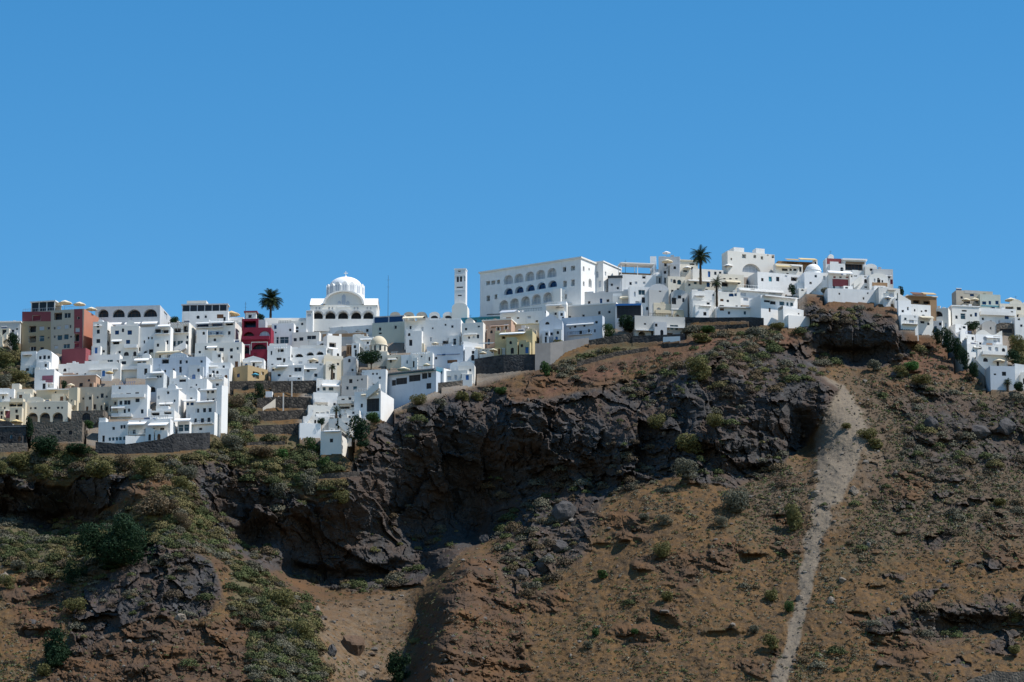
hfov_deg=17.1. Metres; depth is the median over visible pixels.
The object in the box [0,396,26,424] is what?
town house
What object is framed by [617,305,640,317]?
window
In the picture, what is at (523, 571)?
boulder
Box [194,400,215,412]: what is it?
terraced house
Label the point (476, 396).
shrub
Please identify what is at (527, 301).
window
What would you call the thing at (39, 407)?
arcade house
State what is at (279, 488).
shrub
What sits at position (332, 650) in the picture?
boulder
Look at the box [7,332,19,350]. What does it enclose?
tree
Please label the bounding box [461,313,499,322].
town house
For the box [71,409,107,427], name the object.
stone house
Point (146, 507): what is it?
bush
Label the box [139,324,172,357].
town house
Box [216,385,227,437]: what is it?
town house
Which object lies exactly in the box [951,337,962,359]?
conifer
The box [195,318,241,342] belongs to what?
apartment house
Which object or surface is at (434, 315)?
vault room
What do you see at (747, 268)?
window
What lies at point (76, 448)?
bush
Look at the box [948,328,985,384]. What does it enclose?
stair wall
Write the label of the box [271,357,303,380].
town house
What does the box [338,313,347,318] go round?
window
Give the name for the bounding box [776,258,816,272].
town house
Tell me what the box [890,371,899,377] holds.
boulder
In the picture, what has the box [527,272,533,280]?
window
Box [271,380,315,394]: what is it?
terrace wall
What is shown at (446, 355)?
town house
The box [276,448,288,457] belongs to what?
shrub
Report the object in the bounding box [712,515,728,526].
shrub
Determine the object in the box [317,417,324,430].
tree
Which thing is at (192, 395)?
town house
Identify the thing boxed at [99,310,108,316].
window
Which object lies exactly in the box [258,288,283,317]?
palm tree
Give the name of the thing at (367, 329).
long house
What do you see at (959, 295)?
hotel
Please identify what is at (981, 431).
boulder
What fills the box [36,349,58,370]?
chapel house
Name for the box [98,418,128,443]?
town house
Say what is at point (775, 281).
town house
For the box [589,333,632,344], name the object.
retaining wall
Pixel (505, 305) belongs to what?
window
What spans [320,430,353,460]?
cliff house
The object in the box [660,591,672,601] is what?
shrub
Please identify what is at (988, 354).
town house
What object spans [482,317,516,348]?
town house
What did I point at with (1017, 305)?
town house
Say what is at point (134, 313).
window
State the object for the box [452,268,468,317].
bell tower
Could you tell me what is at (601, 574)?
shrub
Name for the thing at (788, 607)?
shrub
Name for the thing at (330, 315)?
window
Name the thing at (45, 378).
town house
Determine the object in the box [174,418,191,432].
house
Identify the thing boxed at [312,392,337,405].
terraced house
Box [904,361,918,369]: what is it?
shrub
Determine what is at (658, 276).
church dome
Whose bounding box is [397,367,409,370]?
parasol
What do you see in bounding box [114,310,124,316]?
window
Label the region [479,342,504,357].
town house
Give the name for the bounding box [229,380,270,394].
terrace wall
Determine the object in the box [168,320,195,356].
town house
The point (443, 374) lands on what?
town house
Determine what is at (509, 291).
window
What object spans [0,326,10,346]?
town house
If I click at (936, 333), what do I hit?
conifer
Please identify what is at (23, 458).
shrub
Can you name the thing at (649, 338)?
retaining wall
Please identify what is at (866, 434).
shrub
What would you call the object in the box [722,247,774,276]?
arch house
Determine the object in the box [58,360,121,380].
town house
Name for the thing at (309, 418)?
terraced house
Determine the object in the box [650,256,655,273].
chimney block
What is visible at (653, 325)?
cliff house
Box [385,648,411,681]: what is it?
bush
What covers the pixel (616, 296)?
town house
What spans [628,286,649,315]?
town house
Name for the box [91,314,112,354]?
town house
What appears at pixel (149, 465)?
shrub
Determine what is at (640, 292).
window
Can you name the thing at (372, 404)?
window
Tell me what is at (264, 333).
window
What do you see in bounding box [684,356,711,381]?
shrub
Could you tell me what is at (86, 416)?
window
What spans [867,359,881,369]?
shrub
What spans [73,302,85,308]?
parasol
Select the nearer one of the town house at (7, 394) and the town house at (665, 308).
the town house at (7, 394)
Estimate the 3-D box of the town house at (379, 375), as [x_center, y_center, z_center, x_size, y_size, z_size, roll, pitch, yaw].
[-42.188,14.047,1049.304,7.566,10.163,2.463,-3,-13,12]
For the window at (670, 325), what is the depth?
1069.62 m
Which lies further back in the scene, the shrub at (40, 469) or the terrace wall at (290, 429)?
the terrace wall at (290, 429)
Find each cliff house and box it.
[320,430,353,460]
[631,313,684,335]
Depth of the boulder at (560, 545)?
979.36 m
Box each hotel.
[21,300,98,354]
[478,256,596,316]
[952,288,992,307]
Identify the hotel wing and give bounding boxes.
[596,260,620,291]
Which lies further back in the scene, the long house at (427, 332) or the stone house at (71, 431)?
the long house at (427, 332)
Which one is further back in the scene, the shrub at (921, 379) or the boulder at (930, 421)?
the shrub at (921, 379)
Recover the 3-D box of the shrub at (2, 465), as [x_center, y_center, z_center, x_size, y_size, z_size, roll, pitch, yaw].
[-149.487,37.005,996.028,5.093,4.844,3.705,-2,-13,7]
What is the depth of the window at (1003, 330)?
1078.27 m
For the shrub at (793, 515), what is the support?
on the terrain
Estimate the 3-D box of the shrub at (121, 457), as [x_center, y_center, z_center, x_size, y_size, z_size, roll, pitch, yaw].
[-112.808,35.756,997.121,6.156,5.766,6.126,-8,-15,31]
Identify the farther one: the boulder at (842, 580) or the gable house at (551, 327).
the gable house at (551, 327)
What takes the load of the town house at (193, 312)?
on the terrain
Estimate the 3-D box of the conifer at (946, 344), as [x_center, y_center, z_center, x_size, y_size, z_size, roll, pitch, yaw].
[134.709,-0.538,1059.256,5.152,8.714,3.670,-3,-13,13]
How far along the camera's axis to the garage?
1074.10 m
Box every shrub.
[0,373,12,385]
[0,461,7,475]
[0,574,15,588]
[6,450,30,467]
[11,560,26,569]
[32,464,52,480]
[37,663,51,676]
[61,597,87,611]
[84,459,115,479]
[114,454,134,471]
[133,455,159,477]
[170,476,192,491]
[176,465,198,479]
[218,434,244,450]
[228,394,244,407]
[228,408,240,421]
[249,445,275,458]
[262,588,295,605]
[269,482,289,498]
[276,448,288,457]
[287,620,314,640]
[299,473,316,494]
[332,489,349,504]
[408,393,427,404]
[433,398,445,411]
[455,391,469,401]
[471,392,482,400]
[494,386,506,393]
[540,361,550,375]
[582,641,592,648]
[591,628,599,635]
[597,569,607,578]
[631,628,638,633]
[638,513,649,519]
[647,413,665,429]
[653,540,670,558]
[655,514,673,524]
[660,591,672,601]
[669,458,699,479]
[674,432,703,454]
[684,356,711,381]
[691,333,712,342]
[700,325,715,332]
[705,413,724,427]
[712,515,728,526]
[720,486,749,512]
[749,625,758,633]
[763,633,779,648]
[764,588,777,600]
[768,322,784,328]
[784,502,802,531]
[784,600,793,612]
[841,422,851,428]
[856,427,876,438]
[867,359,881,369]
[868,438,883,448]
[892,365,908,377]
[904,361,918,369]
[910,374,932,383]
[993,498,1005,504]
[1008,609,1021,622]
[1008,644,1020,653]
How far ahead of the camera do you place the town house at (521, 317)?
1074.96 m
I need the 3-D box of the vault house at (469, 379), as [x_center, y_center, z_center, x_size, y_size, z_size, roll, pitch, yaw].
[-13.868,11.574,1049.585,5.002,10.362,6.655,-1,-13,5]
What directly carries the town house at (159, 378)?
on the terrain
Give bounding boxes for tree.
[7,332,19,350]
[25,417,33,438]
[170,316,179,321]
[254,382,265,397]
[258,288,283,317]
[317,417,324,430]
[329,364,336,379]
[332,406,339,417]
[346,414,370,446]
[355,350,381,369]
[618,314,633,330]
[690,245,710,284]
[710,276,721,306]
[788,284,795,295]
[1003,378,1011,391]
[1013,381,1023,391]
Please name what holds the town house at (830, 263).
on the terrain
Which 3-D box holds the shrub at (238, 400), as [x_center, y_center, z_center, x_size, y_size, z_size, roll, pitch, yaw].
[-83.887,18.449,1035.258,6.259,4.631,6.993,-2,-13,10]
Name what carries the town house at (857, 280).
on the terrain
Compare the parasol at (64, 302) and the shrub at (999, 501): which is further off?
the parasol at (64, 302)
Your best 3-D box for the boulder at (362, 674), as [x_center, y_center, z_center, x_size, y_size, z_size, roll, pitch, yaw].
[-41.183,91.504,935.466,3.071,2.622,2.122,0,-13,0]
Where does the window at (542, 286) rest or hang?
in the arched hotel at (540, 286)
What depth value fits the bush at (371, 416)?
1026.00 m
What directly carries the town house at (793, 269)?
on the terrain
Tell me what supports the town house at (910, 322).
on the terrain
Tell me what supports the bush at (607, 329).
on the terrain
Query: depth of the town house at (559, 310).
1079.71 m
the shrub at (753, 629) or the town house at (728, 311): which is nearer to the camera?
the shrub at (753, 629)
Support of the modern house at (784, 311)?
on the terrain
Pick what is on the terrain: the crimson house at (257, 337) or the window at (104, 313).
the crimson house at (257, 337)
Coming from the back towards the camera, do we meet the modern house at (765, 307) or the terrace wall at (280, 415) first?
the modern house at (765, 307)
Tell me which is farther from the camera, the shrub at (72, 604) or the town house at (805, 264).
the town house at (805, 264)
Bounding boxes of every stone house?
[0,421,29,446]
[30,421,85,447]
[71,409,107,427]
[996,323,1013,335]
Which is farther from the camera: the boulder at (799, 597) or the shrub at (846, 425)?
the shrub at (846, 425)
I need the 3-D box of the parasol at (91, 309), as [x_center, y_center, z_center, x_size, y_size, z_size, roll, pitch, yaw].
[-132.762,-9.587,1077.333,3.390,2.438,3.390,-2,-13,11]
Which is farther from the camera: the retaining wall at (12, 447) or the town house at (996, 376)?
the town house at (996, 376)
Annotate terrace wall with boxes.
[125,432,172,443]
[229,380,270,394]
[246,441,284,445]
[253,423,298,438]
[257,396,310,408]
[258,409,305,420]
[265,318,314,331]
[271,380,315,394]
[663,336,679,341]
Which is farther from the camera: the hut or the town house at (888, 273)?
the town house at (888, 273)
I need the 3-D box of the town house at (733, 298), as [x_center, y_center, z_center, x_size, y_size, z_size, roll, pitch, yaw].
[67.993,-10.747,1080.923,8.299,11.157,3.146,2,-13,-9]
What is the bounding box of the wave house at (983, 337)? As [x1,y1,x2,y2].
[975,330,1002,345]
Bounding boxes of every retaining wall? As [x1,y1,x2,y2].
[0,443,27,451]
[95,432,209,453]
[438,380,462,393]
[474,354,534,373]
[535,338,588,370]
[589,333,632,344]
[632,334,684,342]
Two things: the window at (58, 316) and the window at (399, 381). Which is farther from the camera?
the window at (58, 316)
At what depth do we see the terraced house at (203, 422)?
1018.24 m
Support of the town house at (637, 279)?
on the terrain
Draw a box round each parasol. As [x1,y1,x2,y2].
[58,300,71,304]
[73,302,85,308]
[86,307,96,310]
[229,311,239,316]
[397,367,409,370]
[662,259,672,262]
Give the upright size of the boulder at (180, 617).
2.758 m
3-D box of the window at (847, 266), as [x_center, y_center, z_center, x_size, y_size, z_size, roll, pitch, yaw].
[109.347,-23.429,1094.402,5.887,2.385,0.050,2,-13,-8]
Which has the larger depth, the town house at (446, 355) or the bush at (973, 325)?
the bush at (973, 325)
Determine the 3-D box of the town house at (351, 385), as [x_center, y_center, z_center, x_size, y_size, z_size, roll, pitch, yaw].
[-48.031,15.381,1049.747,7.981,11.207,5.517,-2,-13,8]
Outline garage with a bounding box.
[615,303,642,332]
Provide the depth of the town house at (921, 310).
1068.16 m
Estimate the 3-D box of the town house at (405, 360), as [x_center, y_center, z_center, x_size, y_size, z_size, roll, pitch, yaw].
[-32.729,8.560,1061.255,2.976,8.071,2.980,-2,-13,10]
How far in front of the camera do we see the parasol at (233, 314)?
1093.74 m
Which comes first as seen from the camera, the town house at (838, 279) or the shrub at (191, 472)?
the shrub at (191, 472)
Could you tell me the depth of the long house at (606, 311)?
1079.10 m
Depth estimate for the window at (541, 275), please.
1098.73 m
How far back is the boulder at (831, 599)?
936.09 m
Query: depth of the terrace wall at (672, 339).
1056.91 m
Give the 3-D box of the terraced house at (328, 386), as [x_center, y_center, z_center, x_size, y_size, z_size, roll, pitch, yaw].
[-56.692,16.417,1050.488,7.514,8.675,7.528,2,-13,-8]
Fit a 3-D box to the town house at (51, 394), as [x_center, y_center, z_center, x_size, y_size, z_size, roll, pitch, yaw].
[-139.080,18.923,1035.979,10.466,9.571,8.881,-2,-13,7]
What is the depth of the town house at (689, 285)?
1092.79 m
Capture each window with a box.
[54,413,62,418]
[56,314,61,319]
[64,313,70,317]
[82,413,89,419]
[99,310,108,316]
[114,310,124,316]
[124,400,129,404]
[128,310,140,316]
[144,310,156,316]
[184,425,188,430]
[254,345,265,348]
[259,331,269,335]
[276,337,288,343]
[294,368,301,371]
[314,313,322,318]
[326,313,334,318]
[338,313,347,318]
[341,294,345,306]
[351,313,360,318]
[363,313,372,318]
[367,398,378,411]
[396,378,406,384]
[409,374,419,381]
[502,301,507,309]
[506,276,512,283]
[506,289,512,294]
[512,299,518,307]
[516,274,522,282]
[517,287,523,292]
[523,297,529,305]
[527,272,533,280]
[528,285,534,290]
[534,295,540,303]
[538,271,544,278]
[539,283,545,288]
[545,293,551,301]
[549,269,555,277]
[550,281,556,286]
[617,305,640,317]
[638,290,644,294]
[670,325,677,329]
[742,265,758,272]
[845,264,861,270]
[1000,329,1011,332]
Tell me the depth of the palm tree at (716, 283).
1072.01 m
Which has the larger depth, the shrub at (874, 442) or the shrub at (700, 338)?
the shrub at (700, 338)
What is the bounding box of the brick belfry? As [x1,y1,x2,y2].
[346,344,351,356]
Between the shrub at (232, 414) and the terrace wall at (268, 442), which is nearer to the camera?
the terrace wall at (268, 442)
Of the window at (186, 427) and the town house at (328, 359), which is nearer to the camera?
the window at (186, 427)
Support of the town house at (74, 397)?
on the terrain
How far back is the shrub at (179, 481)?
980.57 m
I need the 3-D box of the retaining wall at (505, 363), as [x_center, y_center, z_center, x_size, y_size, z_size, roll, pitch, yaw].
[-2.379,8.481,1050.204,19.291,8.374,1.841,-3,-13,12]
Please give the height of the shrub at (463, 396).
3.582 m
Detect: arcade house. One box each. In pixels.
[26,397,72,421]
[95,305,170,326]
[291,340,326,364]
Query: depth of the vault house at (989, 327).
1077.71 m
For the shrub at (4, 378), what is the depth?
1042.50 m
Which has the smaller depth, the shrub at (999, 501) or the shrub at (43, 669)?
the shrub at (43, 669)
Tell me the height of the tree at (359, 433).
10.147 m
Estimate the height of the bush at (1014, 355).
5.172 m
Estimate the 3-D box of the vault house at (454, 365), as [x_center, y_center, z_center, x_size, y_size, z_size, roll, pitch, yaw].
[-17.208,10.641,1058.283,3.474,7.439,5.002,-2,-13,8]
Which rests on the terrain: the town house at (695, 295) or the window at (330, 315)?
the town house at (695, 295)
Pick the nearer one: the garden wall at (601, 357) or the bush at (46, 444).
the bush at (46, 444)
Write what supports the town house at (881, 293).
on the terrain
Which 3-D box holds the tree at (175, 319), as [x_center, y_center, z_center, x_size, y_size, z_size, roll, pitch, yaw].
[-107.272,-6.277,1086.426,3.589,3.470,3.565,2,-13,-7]
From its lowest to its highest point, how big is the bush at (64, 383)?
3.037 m
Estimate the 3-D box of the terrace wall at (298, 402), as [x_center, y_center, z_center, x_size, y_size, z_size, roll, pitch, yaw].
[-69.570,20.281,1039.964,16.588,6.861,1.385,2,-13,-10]
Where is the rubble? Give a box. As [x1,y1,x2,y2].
[0,366,1023,681]
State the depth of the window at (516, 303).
1098.46 m
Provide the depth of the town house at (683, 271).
1101.28 m
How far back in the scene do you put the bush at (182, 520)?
963.80 m
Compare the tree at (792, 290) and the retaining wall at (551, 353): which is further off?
the tree at (792, 290)
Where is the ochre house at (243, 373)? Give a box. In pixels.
[233,365,267,380]
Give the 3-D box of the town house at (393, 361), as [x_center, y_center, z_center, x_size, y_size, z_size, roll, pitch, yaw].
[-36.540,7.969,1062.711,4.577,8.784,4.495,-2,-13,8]
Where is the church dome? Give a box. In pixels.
[651,269,661,283]
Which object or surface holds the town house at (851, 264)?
on the terrain
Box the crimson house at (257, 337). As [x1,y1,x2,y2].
[241,318,273,359]
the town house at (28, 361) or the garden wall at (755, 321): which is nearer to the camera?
the town house at (28, 361)
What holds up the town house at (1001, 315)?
on the terrain
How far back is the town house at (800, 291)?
1081.11 m
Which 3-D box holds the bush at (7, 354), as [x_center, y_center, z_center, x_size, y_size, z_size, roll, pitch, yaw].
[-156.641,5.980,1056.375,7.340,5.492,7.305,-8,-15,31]
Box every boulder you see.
[24,619,38,635]
[174,613,186,622]
[327,644,336,656]
[341,635,364,655]
[358,670,366,678]
[479,534,488,542]
[515,568,528,578]
[536,553,553,571]
[550,540,567,551]
[551,501,576,522]
[795,595,803,600]
[811,490,819,496]
[826,596,834,603]
[839,577,846,582]
[849,486,858,495]
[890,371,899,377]
[924,416,938,429]
[971,425,991,438]
[997,418,1015,434]
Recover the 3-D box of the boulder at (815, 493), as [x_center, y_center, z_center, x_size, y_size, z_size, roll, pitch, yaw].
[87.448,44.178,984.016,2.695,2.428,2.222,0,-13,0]
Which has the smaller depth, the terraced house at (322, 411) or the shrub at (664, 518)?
the shrub at (664, 518)
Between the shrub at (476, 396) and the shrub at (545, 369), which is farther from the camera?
the shrub at (545, 369)
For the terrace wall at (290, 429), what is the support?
on the terrain
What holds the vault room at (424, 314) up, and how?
on the terrain
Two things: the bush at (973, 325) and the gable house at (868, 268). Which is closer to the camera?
the bush at (973, 325)
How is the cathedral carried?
on the terrain
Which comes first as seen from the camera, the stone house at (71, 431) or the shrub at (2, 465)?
the shrub at (2, 465)
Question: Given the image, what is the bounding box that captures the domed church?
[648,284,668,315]
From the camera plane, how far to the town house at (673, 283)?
1093.86 m
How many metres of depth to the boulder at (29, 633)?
931.37 m
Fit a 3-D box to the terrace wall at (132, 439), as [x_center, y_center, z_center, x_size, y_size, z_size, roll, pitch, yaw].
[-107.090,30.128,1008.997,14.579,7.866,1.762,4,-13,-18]
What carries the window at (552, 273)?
in the arched hotel at (540, 286)
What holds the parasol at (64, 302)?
on the hotel at (52, 326)
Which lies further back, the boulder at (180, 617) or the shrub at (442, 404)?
the shrub at (442, 404)
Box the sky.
[0,0,1023,321]
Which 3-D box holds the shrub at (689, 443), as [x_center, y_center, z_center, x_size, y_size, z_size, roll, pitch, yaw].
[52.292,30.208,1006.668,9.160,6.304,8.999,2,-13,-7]
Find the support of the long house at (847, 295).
on the terrain
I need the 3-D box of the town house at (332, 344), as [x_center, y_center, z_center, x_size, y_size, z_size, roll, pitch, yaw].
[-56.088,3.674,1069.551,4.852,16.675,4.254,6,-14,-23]
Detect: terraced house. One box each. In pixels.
[190,412,217,436]
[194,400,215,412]
[199,388,216,400]
[203,375,227,388]
[299,423,320,439]
[302,408,329,430]
[307,405,338,418]
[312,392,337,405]
[316,378,340,395]
[337,396,353,414]
[341,410,361,441]
[943,324,966,346]
[948,328,974,358]
[954,339,980,372]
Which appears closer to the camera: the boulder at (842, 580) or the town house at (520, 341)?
the boulder at (842, 580)
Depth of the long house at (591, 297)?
1087.92 m
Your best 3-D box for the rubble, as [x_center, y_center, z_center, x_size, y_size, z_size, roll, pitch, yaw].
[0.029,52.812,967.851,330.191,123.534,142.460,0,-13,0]
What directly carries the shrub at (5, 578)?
on the terrain
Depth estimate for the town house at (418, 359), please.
1058.89 m
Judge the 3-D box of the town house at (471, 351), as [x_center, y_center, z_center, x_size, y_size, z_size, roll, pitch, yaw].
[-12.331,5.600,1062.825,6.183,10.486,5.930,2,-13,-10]
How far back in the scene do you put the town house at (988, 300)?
1087.53 m
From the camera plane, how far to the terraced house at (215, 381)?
1047.64 m
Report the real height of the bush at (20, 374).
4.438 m
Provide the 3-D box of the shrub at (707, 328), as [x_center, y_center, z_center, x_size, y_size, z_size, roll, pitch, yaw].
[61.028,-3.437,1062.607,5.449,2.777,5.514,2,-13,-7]
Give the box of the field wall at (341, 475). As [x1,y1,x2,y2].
[319,472,358,478]
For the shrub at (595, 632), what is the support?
on the terrain
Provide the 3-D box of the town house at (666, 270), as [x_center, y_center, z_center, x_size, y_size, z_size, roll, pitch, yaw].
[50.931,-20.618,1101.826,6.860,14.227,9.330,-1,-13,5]
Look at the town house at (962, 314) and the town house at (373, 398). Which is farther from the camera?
the town house at (962, 314)
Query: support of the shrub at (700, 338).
on the terrain
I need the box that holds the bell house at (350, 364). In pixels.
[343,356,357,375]
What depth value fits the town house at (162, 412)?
1022.12 m
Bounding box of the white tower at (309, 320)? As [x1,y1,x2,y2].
[306,310,313,331]
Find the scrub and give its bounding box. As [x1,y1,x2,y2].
[0,303,1023,681]
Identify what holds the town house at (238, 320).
on the terrain
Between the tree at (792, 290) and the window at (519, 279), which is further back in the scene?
the window at (519, 279)
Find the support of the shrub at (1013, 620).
on the terrain
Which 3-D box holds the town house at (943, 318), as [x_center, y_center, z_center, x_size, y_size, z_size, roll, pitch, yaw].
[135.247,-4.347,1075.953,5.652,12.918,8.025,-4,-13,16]
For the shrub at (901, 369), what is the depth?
1042.77 m
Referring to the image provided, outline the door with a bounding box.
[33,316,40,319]
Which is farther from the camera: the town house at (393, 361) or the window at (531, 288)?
the window at (531, 288)
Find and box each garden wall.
[577,347,648,366]
[662,343,687,347]
[685,317,763,328]
[699,324,747,329]
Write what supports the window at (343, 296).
in the cathedral
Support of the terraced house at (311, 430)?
on the terrain
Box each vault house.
[446,368,467,381]
[450,362,458,369]
[458,361,475,386]
[669,290,687,316]
[980,321,996,334]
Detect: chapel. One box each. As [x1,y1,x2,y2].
[368,336,388,366]
[797,264,827,294]
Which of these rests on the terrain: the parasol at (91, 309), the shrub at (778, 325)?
the shrub at (778, 325)
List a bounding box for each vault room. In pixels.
[404,312,414,320]
[416,312,427,320]
[429,312,440,319]
[443,312,451,319]
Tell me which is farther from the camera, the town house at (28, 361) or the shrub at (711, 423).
the town house at (28, 361)
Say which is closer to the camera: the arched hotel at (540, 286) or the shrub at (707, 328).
the shrub at (707, 328)
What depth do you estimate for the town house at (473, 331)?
1066.69 m
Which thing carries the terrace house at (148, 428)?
on the terrain
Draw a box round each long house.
[319,325,371,339]
[372,315,408,343]
[388,365,441,408]
[402,316,462,352]
[561,315,604,340]
[565,289,627,304]
[568,302,617,327]
[823,288,875,306]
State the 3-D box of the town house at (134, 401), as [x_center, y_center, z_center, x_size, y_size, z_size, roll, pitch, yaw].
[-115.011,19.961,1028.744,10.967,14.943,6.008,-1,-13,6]
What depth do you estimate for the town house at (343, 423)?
1024.73 m
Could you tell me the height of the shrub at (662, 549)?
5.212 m
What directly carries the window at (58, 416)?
in the arcade house at (39, 407)
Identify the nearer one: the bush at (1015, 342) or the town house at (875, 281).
the bush at (1015, 342)
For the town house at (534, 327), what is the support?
on the terrain
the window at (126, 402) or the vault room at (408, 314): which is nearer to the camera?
the window at (126, 402)
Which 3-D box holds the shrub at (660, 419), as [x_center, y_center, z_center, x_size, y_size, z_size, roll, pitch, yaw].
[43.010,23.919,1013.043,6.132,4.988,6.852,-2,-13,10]
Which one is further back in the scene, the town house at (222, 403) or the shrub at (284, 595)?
the town house at (222, 403)
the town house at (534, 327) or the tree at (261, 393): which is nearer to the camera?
the tree at (261, 393)
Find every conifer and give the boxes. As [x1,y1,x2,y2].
[931,327,940,344]
[938,326,953,352]
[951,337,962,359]
[957,348,969,369]
[968,361,978,377]
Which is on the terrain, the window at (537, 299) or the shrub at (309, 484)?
the shrub at (309, 484)
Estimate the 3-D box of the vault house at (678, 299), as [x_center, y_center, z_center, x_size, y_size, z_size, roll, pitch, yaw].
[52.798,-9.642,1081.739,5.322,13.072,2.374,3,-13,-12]
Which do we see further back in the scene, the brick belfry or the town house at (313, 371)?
the brick belfry
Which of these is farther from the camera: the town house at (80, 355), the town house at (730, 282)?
the town house at (730, 282)
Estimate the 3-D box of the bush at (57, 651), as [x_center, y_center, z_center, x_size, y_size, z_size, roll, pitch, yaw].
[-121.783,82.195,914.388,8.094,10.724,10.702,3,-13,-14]
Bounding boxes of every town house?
[0,320,21,349]
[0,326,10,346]
[0,388,14,401]
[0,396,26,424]
[12,383,35,401]
[20,348,36,373]
[34,367,61,390]
[35,388,68,401]
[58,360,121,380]
[59,373,100,388]
[61,348,90,363]
[69,387,79,410]
[80,384,117,418]
[88,352,122,362]
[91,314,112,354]
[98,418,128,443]
[110,320,139,358]
[111,382,150,418]
[120,350,152,383]
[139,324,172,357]
[145,364,169,401]
[148,403,180,427]
[150,351,182,357]
[152,349,212,378]
[156,384,185,417]
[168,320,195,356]
[169,370,188,394]
[181,301,229,326]
[183,387,199,420]
[188,375,211,400]
[195,335,244,366]
[207,358,233,393]
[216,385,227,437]
[229,317,243,327]
[267,343,291,371]
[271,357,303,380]
[272,320,295,346]
[278,321,306,331]
[292,332,320,347]
[303,360,323,379]
[322,327,368,345]
[322,350,342,379]
[323,327,341,355]
[329,415,354,450]
[341,372,367,395]
[352,334,373,360]
[354,381,393,424]
[362,369,387,394]
[387,352,400,369]
[401,355,410,368]
[410,351,433,369]
[427,343,463,369]
[436,367,450,381]
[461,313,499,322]
[461,318,485,348]
[462,341,482,362]
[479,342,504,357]
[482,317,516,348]
[494,329,536,355]
[499,308,548,330]
[514,322,538,337]
[545,301,567,319]
[608,275,622,291]
[613,293,627,303]
[618,262,655,290]
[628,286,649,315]
[653,302,683,316]
[659,255,679,285]
[666,276,684,294]
[680,259,697,279]
[684,278,715,294]
[688,289,714,317]
[691,269,722,280]
[715,289,740,307]
[715,306,749,317]
[717,274,743,291]
[737,284,784,304]
[748,272,799,294]
[773,263,802,275]
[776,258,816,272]
[792,280,825,299]
[823,254,843,274]
[828,271,852,288]
[841,258,866,274]
[848,270,869,289]
[867,273,887,289]
[871,267,892,287]
[875,287,899,307]
[897,293,910,315]
[898,315,918,340]
[904,292,937,320]
[911,304,930,315]
[918,315,933,335]
[933,306,950,343]
[948,304,979,332]
[977,343,1008,368]
[978,293,1000,308]
[979,306,1015,324]
[985,366,1014,392]
[999,296,1023,316]
[1012,317,1023,339]
[1012,364,1023,390]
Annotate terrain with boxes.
[0,277,1023,681]
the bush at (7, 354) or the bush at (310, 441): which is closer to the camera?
the bush at (310, 441)
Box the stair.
[263,396,278,409]
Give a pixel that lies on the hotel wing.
(604, 269)
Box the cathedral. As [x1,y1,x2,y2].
[310,271,379,330]
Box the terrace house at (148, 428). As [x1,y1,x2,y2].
[127,416,176,440]
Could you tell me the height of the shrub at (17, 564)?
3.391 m
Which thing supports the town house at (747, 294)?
on the terrain
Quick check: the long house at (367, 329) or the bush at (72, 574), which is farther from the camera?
the long house at (367, 329)
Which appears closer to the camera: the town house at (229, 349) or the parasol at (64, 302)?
the town house at (229, 349)
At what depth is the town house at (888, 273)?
1083.60 m
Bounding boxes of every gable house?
[242,356,266,374]
[539,314,563,342]
[864,264,876,274]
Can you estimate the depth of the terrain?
984.00 m
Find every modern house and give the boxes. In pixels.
[749,294,798,324]
[778,305,803,326]
[786,315,809,327]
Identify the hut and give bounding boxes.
[265,391,272,396]
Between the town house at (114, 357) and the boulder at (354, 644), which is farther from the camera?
the town house at (114, 357)
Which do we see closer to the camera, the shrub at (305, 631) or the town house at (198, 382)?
the shrub at (305, 631)
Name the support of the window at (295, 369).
in the town house at (288, 370)
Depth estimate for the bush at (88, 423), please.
1014.33 m
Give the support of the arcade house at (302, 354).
on the terrain
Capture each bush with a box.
[0,351,16,365]
[10,369,29,380]
[29,434,59,455]
[42,628,71,667]
[58,553,88,584]
[61,380,67,387]
[65,443,90,455]
[73,513,157,569]
[84,420,93,429]
[133,489,182,515]
[173,512,191,529]
[257,313,264,319]
[303,437,318,451]
[318,456,329,464]
[365,411,380,422]
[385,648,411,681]
[602,323,614,336]
[898,286,903,294]
[964,321,980,330]
[1005,348,1020,363]
[1008,334,1023,351]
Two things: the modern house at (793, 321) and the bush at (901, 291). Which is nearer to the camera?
the modern house at (793, 321)
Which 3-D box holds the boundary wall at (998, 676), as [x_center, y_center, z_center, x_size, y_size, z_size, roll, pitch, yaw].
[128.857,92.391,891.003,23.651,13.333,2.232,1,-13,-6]
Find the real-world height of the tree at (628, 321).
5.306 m
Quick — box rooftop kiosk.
[244,311,258,318]
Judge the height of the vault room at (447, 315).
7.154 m
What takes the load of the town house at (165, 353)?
on the terrain
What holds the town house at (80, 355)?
on the terrain
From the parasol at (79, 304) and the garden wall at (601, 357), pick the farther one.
the parasol at (79, 304)
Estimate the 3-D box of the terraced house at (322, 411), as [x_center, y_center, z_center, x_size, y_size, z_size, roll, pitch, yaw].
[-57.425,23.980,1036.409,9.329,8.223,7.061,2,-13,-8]
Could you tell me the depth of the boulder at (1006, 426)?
1018.08 m
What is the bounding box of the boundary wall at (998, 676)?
[966,670,1023,681]
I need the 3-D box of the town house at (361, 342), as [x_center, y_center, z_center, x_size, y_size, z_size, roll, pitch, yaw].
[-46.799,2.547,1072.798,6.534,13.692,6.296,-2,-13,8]
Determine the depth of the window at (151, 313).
1082.62 m
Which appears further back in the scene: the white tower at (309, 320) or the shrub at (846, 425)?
the white tower at (309, 320)
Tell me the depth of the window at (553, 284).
1095.52 m
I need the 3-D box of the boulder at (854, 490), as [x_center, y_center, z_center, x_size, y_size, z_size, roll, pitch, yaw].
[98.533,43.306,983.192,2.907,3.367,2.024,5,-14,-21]

